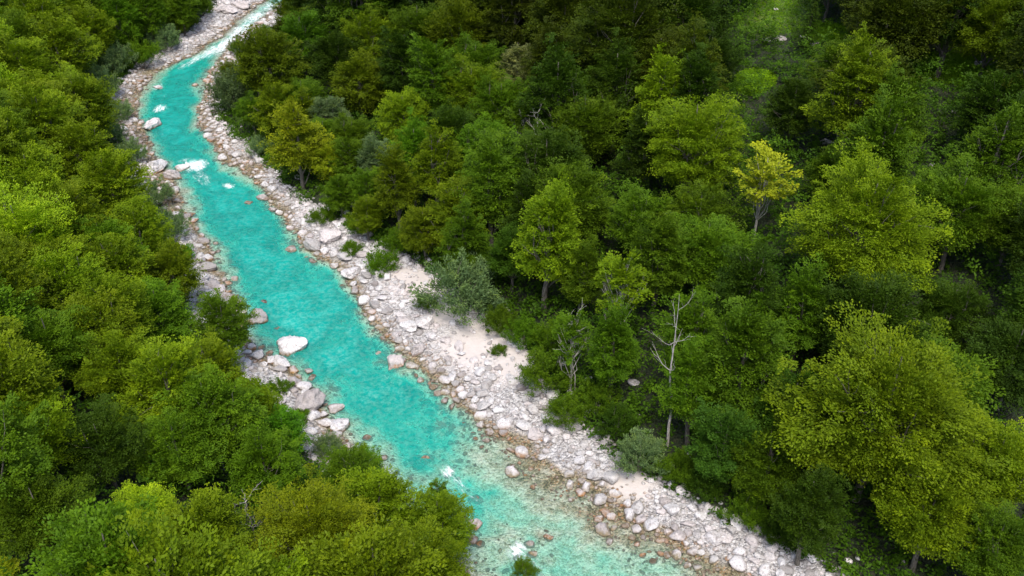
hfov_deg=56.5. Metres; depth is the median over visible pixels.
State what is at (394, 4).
broadleaf tree
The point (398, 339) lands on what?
rock
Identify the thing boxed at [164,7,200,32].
willow shrub
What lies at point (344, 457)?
broadleaf tree
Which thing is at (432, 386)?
rock
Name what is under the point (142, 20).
broadleaf tree
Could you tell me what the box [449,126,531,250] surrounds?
broadleaf tree
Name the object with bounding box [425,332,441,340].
boulder
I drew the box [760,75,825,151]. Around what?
broadleaf tree
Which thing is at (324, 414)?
rock
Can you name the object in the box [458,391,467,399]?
rock
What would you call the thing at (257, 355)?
rock
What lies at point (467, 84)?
broadleaf tree
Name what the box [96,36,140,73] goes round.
willow shrub
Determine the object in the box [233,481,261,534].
dead tree
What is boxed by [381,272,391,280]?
rock
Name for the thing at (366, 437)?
rock
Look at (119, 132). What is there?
willow shrub
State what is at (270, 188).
rock
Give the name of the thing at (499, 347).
shrub
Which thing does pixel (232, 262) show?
boulder
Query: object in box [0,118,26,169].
broadleaf tree
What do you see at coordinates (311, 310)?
river
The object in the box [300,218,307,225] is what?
rock
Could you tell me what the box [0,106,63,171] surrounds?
broadleaf tree
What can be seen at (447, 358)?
rock
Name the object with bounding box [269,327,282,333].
boulder
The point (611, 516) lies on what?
rock
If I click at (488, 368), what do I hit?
rock
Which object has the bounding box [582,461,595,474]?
rock
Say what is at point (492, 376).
rock
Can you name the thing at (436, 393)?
rock
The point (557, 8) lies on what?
broadleaf tree
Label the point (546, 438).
rock
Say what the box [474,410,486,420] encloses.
rock
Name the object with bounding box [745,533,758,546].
rock
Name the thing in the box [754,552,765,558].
rock
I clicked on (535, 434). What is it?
rock
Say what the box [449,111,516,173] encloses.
broadleaf tree
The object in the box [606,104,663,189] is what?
broadleaf tree
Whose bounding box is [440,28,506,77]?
broadleaf tree
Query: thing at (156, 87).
boulder
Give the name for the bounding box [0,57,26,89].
broadleaf tree
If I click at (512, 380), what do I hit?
rock
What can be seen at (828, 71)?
broadleaf tree
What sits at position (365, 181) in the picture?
broadleaf tree
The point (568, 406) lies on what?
willow shrub
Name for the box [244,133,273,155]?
willow shrub
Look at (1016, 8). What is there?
broadleaf tree
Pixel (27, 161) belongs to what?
broadleaf tree
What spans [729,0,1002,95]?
grass
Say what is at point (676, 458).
willow shrub
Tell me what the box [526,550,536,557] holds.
rock
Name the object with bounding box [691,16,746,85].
broadleaf tree
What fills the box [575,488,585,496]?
rock
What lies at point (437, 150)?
broadleaf tree
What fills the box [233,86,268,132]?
broadleaf tree
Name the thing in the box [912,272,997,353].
broadleaf tree
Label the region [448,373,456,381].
boulder
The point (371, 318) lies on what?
boulder
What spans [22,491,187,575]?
broadleaf tree
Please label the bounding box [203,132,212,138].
rock
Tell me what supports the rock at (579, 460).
on the ground at (525, 512)
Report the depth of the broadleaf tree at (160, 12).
173.51 m
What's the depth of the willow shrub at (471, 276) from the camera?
101.53 m
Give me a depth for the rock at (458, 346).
99.30 m
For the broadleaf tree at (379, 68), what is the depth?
142.17 m
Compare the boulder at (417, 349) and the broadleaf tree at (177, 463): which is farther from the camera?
the boulder at (417, 349)
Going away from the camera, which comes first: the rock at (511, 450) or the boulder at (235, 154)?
the rock at (511, 450)
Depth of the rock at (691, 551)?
76.91 m
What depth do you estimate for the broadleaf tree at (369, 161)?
124.01 m
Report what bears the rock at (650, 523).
on the ground at (525, 512)
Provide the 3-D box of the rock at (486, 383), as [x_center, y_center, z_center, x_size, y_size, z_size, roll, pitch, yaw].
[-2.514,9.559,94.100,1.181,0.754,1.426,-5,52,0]
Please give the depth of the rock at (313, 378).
96.11 m
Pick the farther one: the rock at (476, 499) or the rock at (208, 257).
the rock at (208, 257)
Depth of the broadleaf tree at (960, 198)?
91.40 m
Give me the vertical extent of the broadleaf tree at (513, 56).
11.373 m
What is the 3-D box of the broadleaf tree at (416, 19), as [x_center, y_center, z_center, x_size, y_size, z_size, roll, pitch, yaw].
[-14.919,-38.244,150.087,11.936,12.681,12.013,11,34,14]
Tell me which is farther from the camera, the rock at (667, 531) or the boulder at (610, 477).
the boulder at (610, 477)
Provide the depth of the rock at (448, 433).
89.51 m
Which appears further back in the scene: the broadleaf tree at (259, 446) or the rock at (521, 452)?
the rock at (521, 452)
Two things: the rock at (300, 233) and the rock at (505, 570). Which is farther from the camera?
the rock at (300, 233)
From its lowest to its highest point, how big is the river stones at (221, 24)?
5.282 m
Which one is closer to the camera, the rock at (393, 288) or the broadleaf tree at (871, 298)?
the broadleaf tree at (871, 298)
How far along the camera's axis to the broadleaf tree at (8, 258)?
81.00 m
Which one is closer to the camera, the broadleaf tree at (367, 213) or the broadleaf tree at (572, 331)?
the broadleaf tree at (572, 331)
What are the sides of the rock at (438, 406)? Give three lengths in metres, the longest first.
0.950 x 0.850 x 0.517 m
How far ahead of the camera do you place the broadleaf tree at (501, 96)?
128.24 m
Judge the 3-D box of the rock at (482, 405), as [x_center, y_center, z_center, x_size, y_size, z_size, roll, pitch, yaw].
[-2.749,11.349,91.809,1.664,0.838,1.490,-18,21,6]
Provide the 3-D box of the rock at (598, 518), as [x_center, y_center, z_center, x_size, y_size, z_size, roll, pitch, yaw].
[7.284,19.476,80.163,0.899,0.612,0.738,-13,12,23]
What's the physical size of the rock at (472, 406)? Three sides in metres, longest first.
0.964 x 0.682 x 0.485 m
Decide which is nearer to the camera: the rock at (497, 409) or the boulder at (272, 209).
the rock at (497, 409)
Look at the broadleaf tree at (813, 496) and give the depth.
71.35 m
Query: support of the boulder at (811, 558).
on the ground at (525, 512)
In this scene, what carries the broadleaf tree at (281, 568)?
on the ground at (525, 512)
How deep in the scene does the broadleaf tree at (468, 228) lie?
103.50 m
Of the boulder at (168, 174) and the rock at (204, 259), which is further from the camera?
the boulder at (168, 174)
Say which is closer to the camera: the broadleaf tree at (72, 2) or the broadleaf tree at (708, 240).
the broadleaf tree at (708, 240)
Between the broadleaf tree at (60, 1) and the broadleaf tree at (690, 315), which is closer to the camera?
the broadleaf tree at (690, 315)
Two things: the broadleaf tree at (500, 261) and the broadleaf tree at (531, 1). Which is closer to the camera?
the broadleaf tree at (500, 261)
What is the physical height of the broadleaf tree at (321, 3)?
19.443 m
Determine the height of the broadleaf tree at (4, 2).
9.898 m
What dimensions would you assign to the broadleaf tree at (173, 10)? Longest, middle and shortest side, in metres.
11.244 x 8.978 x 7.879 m
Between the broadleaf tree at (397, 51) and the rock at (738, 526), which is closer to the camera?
the rock at (738, 526)
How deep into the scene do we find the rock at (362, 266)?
112.98 m
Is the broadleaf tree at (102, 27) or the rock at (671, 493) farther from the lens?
the broadleaf tree at (102, 27)
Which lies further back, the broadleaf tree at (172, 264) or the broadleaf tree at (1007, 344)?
the broadleaf tree at (172, 264)
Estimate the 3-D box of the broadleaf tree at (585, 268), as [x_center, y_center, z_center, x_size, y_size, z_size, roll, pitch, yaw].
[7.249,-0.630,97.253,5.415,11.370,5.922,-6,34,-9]
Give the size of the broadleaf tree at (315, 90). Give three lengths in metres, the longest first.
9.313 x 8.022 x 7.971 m
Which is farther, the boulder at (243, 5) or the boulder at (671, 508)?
the boulder at (243, 5)
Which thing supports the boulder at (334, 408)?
on the ground at (525, 512)
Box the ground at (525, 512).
[1,0,1023,575]
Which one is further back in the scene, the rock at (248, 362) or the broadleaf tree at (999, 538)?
the rock at (248, 362)
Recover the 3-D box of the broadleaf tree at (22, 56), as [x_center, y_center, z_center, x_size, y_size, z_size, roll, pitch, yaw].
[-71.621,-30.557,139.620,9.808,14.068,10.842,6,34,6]
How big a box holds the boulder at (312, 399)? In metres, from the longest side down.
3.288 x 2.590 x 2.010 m
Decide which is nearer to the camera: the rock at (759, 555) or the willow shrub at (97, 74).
the rock at (759, 555)
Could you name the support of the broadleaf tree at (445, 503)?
on the ground at (525, 512)
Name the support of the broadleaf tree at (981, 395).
on the ground at (525, 512)
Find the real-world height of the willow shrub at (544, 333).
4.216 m
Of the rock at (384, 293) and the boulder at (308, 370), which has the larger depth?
the rock at (384, 293)
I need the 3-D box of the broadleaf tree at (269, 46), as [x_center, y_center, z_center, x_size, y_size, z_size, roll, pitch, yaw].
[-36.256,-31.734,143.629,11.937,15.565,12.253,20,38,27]
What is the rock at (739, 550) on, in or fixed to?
on the ground at (525, 512)
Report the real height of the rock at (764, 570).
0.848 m
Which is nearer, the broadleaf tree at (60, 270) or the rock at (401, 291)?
the broadleaf tree at (60, 270)
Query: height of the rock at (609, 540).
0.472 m
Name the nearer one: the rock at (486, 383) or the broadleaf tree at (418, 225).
the rock at (486, 383)
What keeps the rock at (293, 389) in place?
on the ground at (525, 512)
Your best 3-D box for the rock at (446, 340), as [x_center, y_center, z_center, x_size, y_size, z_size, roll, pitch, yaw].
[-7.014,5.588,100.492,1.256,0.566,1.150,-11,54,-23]
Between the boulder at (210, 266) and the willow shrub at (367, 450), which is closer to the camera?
the willow shrub at (367, 450)
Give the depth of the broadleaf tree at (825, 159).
102.45 m
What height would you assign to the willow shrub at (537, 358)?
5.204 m
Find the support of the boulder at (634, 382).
on the ground at (525, 512)
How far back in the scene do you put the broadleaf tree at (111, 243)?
97.24 m
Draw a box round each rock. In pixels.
[128,117,138,122]
[196,252,203,257]
[197,257,206,263]
[201,289,213,296]
[203,128,212,132]
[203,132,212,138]
[203,254,213,260]
[207,136,214,141]
[217,284,225,292]
[223,144,230,148]
[231,276,237,282]
[243,349,251,354]
[243,359,250,366]
[249,349,263,359]
[258,345,265,350]
[258,361,266,366]
[260,181,268,187]
[267,185,276,191]
[275,210,283,215]
[286,225,294,230]
[289,386,297,392]
[296,381,311,389]
[297,230,308,236]
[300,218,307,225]
[302,256,308,262]
[306,427,317,434]
[307,374,318,383]
[309,258,317,265]
[320,247,328,254]
[320,411,328,416]
[329,263,339,268]
[330,248,339,257]
[330,430,342,437]
[351,288,358,294]
[357,295,369,306]
[359,262,368,269]
[362,434,372,440]
[369,300,379,308]
[375,324,384,329]
[375,351,386,358]
[376,295,387,299]
[379,307,392,314]
[380,291,388,294]
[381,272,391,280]
[389,285,399,290]
[391,331,400,338]
[394,336,402,343]
[395,288,404,294]
[395,311,405,316]
[395,345,403,351]
[399,301,405,307]
[400,299,411,302]
[416,377,424,383]
[428,362,436,369]
[428,384,437,389]
[429,368,435,373]
[433,390,442,397]
[434,403,442,409]
[437,368,444,373]
[438,375,450,384]
[440,336,450,344]
[440,397,448,404]
[441,389,450,394]
[444,355,451,362]
[445,430,451,435]
[448,403,454,410]
[451,380,459,387]
[452,397,460,403]
[454,340,462,351]
[455,386,463,392]
[457,371,465,377]
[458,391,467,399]
[464,376,471,381]
[466,391,475,397]
[467,518,482,530]
[469,357,478,363]
[469,403,476,409]
[470,494,482,504]
[471,379,479,384]
[471,395,479,402]
[474,367,485,375]
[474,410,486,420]
[476,389,488,397]
[476,400,490,410]
[476,421,484,427]
[481,378,491,388]
[484,359,492,364]
[484,428,493,435]
[485,365,491,370]
[487,373,496,380]
[488,397,494,404]
[492,406,503,413]
[497,418,512,429]
[498,430,507,436]
[502,568,509,573]
[506,448,514,452]
[507,378,517,383]
[515,445,528,458]
[516,383,525,390]
[523,540,534,548]
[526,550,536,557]
[527,404,538,414]
[528,427,543,440]
[533,389,541,396]
[538,454,546,459]
[542,435,550,443]
[543,533,553,541]
[544,390,558,399]
[546,424,562,435]
[562,433,571,439]
[563,470,574,477]
[565,479,573,489]
[573,455,584,464]
[574,450,585,455]
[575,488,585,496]
[576,478,585,483]
[580,440,588,448]
[581,481,589,492]
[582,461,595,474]
[593,493,606,505]
[593,515,603,522]
[595,522,610,536]
[597,481,604,486]
[599,508,610,517]
[606,513,616,519]
[606,537,613,545]
[609,489,621,498]
[621,523,629,528]
[623,499,632,507]
[624,508,634,521]
[631,500,643,514]
[631,524,641,533]
[635,514,645,523]
[643,517,659,530]
[656,509,666,514]
[659,497,671,505]
[664,528,672,535]
[664,551,671,558]
[667,490,675,495]
[669,529,686,540]
[671,523,679,530]
[671,549,681,560]
[681,540,688,546]
[683,561,691,568]
[684,528,692,537]
[686,503,696,511]
[686,546,697,555]
[692,529,700,538]
[692,564,701,571]
[694,511,705,519]
[696,548,704,555]
[702,502,710,512]
[704,525,713,531]
[705,530,722,545]
[708,555,718,563]
[719,519,728,528]
[726,525,736,534]
[729,555,746,571]
[730,514,743,530]
[732,546,745,554]
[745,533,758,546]
[748,557,759,564]
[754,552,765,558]
[759,563,770,575]
[764,552,775,560]
[765,543,778,552]
[775,569,784,575]
[777,557,786,566]
[780,564,793,574]
[791,552,795,559]
[804,569,814,575]
[814,569,820,575]
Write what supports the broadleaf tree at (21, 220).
on the ground at (525, 512)
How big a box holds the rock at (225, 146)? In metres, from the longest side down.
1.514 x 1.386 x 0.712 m
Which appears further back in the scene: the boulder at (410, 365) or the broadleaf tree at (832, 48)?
the broadleaf tree at (832, 48)
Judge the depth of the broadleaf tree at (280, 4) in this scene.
173.90 m
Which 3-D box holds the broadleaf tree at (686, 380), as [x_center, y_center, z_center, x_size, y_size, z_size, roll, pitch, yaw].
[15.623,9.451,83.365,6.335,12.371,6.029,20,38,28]
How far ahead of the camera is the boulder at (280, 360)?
97.52 m
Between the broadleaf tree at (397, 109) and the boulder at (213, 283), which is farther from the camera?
the broadleaf tree at (397, 109)
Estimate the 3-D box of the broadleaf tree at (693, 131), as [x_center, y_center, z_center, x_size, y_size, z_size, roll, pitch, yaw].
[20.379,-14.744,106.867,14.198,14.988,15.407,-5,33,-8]
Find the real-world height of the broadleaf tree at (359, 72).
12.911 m
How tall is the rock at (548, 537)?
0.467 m
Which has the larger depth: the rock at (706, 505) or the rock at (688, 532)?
the rock at (706, 505)
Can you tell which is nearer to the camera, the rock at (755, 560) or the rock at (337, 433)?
the rock at (755, 560)
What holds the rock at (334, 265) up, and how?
on the ground at (525, 512)
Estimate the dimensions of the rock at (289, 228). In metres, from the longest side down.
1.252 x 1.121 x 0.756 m
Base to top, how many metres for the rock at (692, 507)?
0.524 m
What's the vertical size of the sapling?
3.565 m
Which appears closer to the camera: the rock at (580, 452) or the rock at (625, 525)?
the rock at (625, 525)
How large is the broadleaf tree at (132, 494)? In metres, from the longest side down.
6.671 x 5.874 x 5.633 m
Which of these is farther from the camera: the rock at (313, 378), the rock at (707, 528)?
the rock at (313, 378)
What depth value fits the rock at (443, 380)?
95.20 m
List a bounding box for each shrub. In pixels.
[82,57,120,95]
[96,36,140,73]
[97,120,130,145]
[109,98,134,122]
[113,136,147,162]
[120,35,164,68]
[137,174,174,207]
[142,19,182,50]
[152,205,191,240]
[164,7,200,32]
[176,242,195,256]
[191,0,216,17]
[203,63,262,110]
[214,57,237,77]
[226,35,244,52]
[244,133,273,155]
[255,119,280,147]
[267,375,294,395]
[292,408,309,424]
[303,206,335,223]
[308,429,343,458]
[338,239,364,256]
[346,215,365,234]
[361,443,384,472]
[363,247,402,278]
[381,226,416,253]
[407,247,507,327]
[411,293,437,310]
[482,303,518,334]
[486,343,507,356]
[499,313,542,351]
[509,344,574,397]
[510,555,541,575]
[528,318,567,352]
[540,390,586,432]
[572,376,623,416]
[592,400,642,440]
[605,425,674,480]
[649,445,697,488]
[681,465,729,503]
[719,490,775,533]
[759,511,796,550]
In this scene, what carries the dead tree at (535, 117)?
on the ground at (525, 512)
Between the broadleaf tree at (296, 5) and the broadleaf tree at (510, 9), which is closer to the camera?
the broadleaf tree at (510, 9)
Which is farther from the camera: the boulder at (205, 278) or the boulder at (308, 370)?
the boulder at (205, 278)
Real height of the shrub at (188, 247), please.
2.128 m
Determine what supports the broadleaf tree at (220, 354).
on the ground at (525, 512)
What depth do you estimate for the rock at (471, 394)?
93.29 m
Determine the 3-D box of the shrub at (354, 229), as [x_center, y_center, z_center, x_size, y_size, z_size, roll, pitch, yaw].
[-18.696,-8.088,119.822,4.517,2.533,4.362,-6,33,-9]
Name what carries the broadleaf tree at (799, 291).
on the ground at (525, 512)
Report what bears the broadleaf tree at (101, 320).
on the ground at (525, 512)
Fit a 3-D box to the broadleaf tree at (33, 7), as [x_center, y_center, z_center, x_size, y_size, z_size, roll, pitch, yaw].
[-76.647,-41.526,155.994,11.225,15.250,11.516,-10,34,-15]
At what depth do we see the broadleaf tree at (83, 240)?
93.64 m
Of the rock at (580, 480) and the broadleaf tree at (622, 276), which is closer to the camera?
the rock at (580, 480)
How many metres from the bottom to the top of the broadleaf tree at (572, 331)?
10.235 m
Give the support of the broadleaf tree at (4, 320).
on the ground at (525, 512)
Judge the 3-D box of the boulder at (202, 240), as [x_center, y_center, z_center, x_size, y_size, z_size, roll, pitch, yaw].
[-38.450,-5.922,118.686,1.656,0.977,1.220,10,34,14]
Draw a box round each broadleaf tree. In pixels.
[0,0,17,11]
[0,5,14,32]
[0,6,49,69]
[0,17,29,61]
[0,30,12,66]
[0,35,59,83]
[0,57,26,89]
[0,78,27,112]
[0,88,42,142]
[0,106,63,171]
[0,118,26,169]
[0,139,84,205]
[0,149,29,224]
[0,165,63,226]
[0,170,89,249]
[0,221,54,301]
[0,231,58,323]
[0,274,47,343]
[0,311,58,398]
[0,329,68,451]
[0,389,88,485]
[0,390,54,540]
[0,465,98,565]
[0,555,21,575]
[1,0,76,27]
[3,80,86,159]
[6,303,100,400]
[11,0,67,12]
[13,77,95,136]
[13,238,110,329]
[17,69,54,84]
[18,76,87,122]
[20,11,104,78]
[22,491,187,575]
[32,175,112,242]
[37,232,110,298]
[41,117,114,194]
[45,60,81,77]
[46,62,121,147]
[47,285,150,390]
[48,65,92,116]
[52,393,153,498]
[54,23,105,67]
[58,0,90,23]
[58,269,161,345]
[61,213,149,273]
[64,0,118,68]
[65,322,154,410]
[71,0,112,33]
[71,146,155,218]
[80,229,157,293]
[82,507,282,575]
[98,0,147,46]
[99,0,148,39]
[101,479,178,530]
[106,329,217,432]
[107,194,174,272]
[123,276,197,349]
[124,403,230,493]
[130,0,170,38]
[142,235,206,308]
[151,362,269,474]
[159,482,262,573]
[162,0,201,35]
[180,326,247,382]
[184,287,260,364]
[222,415,308,506]
[223,538,330,575]
[226,371,288,429]
[229,24,315,96]
[233,31,275,100]
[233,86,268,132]
[237,463,401,573]
[247,80,296,131]
[254,403,316,455]
[256,94,334,191]
[259,23,274,34]
[267,0,302,18]
[268,11,308,41]
[276,8,332,79]
[278,75,331,108]
[283,0,331,10]
[284,2,328,40]
[288,511,449,575]
[291,84,325,121]
[299,24,369,103]
[299,113,346,148]
[301,0,354,33]
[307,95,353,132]
[310,138,345,181]
[315,441,384,498]
[319,173,356,217]
[322,0,395,34]
[323,108,374,152]
[327,47,389,125]
[328,135,369,178]
[335,463,421,534]
[339,3,402,66]
[342,194,388,240]
[343,167,380,201]
[353,130,394,176]
[370,135,421,230]
[371,25,430,94]
[372,86,430,139]
[373,49,405,95]
[375,0,437,24]
[383,1,442,57]
[389,106,440,206]
[389,504,474,575]
[395,201,445,260]
[402,31,463,117]
[404,485,477,562]
[407,118,468,201]
[411,97,479,170]
[418,0,493,61]
[421,172,490,253]
[427,46,507,124]
[434,195,495,283]
[435,0,502,38]
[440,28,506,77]
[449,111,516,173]
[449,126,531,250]
[464,67,531,130]
[474,128,540,186]
[482,0,539,76]
[484,220,540,291]
[495,42,535,93]
[495,166,542,242]
[499,118,597,196]
[501,96,543,133]
[505,166,583,313]
[511,0,541,42]
[512,32,593,140]
[516,14,578,94]
[520,156,620,248]
[521,0,598,55]
[543,69,614,114]
[547,0,695,115]
[548,87,635,162]
[551,305,597,390]
[557,230,607,316]
[583,296,641,399]
[585,27,647,152]
[593,246,655,351]
[602,180,679,259]
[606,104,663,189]
[620,42,689,132]
[622,210,698,319]
[623,23,691,107]
[626,89,750,194]
[642,0,742,54]
[649,177,754,242]
[649,332,726,445]
[650,284,721,391]
[657,36,733,127]
[660,212,771,296]
[663,10,732,101]
[683,395,762,484]
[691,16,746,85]
[693,291,797,437]
[705,239,788,357]
[727,418,814,507]
[732,139,803,240]
[742,361,840,460]
[756,299,1012,524]
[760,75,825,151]
[765,461,851,565]
[771,252,834,373]
[779,136,955,300]
[790,266,951,367]
[796,32,880,115]
[798,141,854,212]
[799,20,899,150]
[809,36,925,123]
[820,0,829,21]
[828,83,922,195]
[839,0,975,65]
[840,0,878,22]
[858,61,932,163]
[868,326,1014,440]
[869,447,996,575]
[906,144,1023,273]
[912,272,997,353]
[925,0,990,77]
[936,498,1023,575]
[940,97,1023,239]
[942,68,1023,147]
[947,416,1023,512]
[948,0,1023,81]
[955,312,1023,415]
[967,184,1023,271]
[972,90,1023,175]
[982,13,1023,91]
[994,1,1023,66]
[998,203,1023,279]
[998,251,1023,326]
[1005,1,1023,26]
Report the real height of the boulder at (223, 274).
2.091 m
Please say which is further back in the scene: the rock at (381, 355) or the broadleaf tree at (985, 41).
the broadleaf tree at (985, 41)
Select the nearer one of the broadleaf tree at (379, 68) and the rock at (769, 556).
the rock at (769, 556)
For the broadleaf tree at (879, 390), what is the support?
on the ground at (525, 512)
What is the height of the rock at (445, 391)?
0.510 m
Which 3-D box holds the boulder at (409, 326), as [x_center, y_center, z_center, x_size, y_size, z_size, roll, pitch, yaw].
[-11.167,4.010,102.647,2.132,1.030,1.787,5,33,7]
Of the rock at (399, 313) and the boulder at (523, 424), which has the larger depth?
the rock at (399, 313)
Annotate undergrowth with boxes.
[0,0,1023,575]
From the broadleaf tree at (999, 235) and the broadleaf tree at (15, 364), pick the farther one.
the broadleaf tree at (999, 235)
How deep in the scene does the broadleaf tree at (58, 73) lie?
137.69 m
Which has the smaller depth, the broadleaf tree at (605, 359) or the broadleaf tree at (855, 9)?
the broadleaf tree at (605, 359)
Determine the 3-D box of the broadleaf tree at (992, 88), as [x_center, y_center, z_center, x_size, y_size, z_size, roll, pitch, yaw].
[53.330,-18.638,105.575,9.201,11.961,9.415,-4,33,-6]
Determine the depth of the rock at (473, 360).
97.40 m
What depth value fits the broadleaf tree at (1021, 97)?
97.86 m
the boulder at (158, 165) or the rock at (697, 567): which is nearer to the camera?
the rock at (697, 567)
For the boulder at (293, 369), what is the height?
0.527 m
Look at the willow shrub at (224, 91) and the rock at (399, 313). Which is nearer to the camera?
the rock at (399, 313)
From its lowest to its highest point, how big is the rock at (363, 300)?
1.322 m
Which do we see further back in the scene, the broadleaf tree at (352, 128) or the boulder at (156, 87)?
the boulder at (156, 87)
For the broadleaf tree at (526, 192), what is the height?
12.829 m
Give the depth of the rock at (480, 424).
89.90 m
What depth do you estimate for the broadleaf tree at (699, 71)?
110.99 m
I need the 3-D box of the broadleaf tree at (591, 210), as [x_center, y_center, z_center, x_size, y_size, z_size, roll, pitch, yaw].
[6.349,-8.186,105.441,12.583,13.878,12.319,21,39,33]
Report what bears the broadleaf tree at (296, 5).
on the ground at (525, 512)
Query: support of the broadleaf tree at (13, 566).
on the ground at (525, 512)
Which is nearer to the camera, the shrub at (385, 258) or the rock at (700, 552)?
the rock at (700, 552)
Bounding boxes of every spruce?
[712,0,734,75]
[788,0,821,55]
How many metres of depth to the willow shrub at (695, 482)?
80.17 m
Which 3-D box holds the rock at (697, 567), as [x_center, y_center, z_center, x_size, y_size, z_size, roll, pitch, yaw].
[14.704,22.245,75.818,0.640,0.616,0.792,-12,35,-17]
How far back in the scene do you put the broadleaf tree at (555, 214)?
96.26 m
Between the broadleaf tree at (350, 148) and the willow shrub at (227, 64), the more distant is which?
the willow shrub at (227, 64)
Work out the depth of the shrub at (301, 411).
89.90 m
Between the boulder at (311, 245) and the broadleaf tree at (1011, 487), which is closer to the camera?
the broadleaf tree at (1011, 487)
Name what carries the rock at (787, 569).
on the ground at (525, 512)
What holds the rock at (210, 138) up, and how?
on the ground at (525, 512)
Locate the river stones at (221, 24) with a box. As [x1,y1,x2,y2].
[107,0,904,575]
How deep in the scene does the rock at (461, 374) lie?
95.87 m
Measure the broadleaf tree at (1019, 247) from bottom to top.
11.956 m
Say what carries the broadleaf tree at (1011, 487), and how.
on the ground at (525, 512)
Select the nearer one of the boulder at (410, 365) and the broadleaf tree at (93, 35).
the boulder at (410, 365)
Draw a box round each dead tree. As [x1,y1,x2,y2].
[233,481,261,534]
[528,104,545,131]
[555,305,587,390]
[642,291,692,446]
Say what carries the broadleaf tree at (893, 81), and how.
on the ground at (525, 512)
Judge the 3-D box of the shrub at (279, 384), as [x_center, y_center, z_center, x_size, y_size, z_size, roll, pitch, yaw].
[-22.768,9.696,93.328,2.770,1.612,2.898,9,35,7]
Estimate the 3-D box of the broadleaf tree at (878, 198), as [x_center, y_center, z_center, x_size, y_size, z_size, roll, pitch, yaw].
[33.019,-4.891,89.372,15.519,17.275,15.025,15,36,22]
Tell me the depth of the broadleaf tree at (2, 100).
114.03 m
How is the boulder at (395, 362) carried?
on the ground at (525, 512)
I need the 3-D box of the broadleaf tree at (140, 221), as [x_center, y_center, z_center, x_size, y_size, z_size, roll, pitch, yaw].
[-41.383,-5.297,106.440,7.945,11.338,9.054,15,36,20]
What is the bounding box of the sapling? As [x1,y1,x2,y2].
[429,477,448,494]
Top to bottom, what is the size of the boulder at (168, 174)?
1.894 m
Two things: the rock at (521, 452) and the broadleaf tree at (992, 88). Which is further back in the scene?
the broadleaf tree at (992, 88)
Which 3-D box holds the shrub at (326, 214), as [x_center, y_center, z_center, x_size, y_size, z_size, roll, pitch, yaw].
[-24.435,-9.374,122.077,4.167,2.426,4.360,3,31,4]
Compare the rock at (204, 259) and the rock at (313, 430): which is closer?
the rock at (313, 430)
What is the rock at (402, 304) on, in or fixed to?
on the ground at (525, 512)
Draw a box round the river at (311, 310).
[141,0,644,566]
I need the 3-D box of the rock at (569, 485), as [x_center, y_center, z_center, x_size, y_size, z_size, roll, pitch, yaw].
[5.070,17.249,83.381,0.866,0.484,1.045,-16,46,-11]
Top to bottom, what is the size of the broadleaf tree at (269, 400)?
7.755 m
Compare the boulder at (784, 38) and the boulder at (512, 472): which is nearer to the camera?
the boulder at (512, 472)
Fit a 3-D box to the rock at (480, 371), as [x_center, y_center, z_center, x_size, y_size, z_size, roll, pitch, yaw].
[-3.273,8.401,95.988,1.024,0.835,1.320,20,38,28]
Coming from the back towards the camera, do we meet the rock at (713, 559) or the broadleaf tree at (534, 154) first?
the broadleaf tree at (534, 154)
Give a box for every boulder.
[122,120,131,125]
[143,117,161,131]
[147,159,167,174]
[153,85,162,89]
[163,169,181,179]
[172,186,178,192]
[174,164,189,172]
[196,237,209,244]
[196,273,208,282]
[200,261,216,271]
[206,279,219,288]
[214,271,227,276]
[217,154,226,160]
[220,5,237,13]
[228,258,237,265]
[230,1,249,9]
[231,151,242,158]
[248,308,267,324]
[256,194,268,201]
[267,356,274,363]
[268,207,278,212]
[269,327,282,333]
[271,365,287,371]
[272,354,289,366]
[276,335,307,358]
[285,245,296,252]
[288,377,300,386]
[289,365,298,373]
[295,388,325,410]
[303,239,320,251]
[304,368,312,373]
[306,410,320,420]
[317,418,331,426]
[319,228,341,243]
[327,403,344,413]
[330,418,349,431]
[337,251,351,259]
[340,267,359,279]
[356,251,367,257]
[361,271,371,278]
[368,316,375,321]
[387,354,406,372]
[396,316,410,323]
[399,320,417,331]
[406,361,419,368]
[408,455,429,469]
[411,343,425,356]
[415,315,433,329]
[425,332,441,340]
[425,454,434,459]
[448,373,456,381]
[505,466,519,477]
[506,373,514,378]
[516,419,531,430]
[568,421,582,430]
[587,469,604,480]
[601,471,618,483]
[627,379,639,385]
[663,502,680,514]
[680,520,695,526]
[718,531,732,543]
[775,36,786,41]
[806,553,818,562]
[820,138,833,143]
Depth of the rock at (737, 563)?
75.46 m
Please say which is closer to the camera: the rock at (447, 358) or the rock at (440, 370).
the rock at (440, 370)
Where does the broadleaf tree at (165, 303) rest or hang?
on the ground at (525, 512)
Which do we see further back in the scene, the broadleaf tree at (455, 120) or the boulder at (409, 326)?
the broadleaf tree at (455, 120)
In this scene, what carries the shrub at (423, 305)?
on the ground at (525, 512)
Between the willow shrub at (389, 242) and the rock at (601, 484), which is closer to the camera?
the rock at (601, 484)
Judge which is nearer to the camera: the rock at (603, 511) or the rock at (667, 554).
the rock at (667, 554)
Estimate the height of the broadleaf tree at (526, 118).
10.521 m
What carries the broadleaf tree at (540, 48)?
on the ground at (525, 512)
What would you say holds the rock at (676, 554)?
on the ground at (525, 512)
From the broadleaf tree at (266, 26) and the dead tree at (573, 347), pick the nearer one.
the dead tree at (573, 347)
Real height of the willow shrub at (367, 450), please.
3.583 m
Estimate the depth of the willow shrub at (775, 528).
76.12 m
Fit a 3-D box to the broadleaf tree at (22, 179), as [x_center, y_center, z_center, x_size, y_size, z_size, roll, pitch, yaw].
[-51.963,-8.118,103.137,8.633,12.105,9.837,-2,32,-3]
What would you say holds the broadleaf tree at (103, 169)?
on the ground at (525, 512)
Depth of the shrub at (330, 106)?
134.02 m

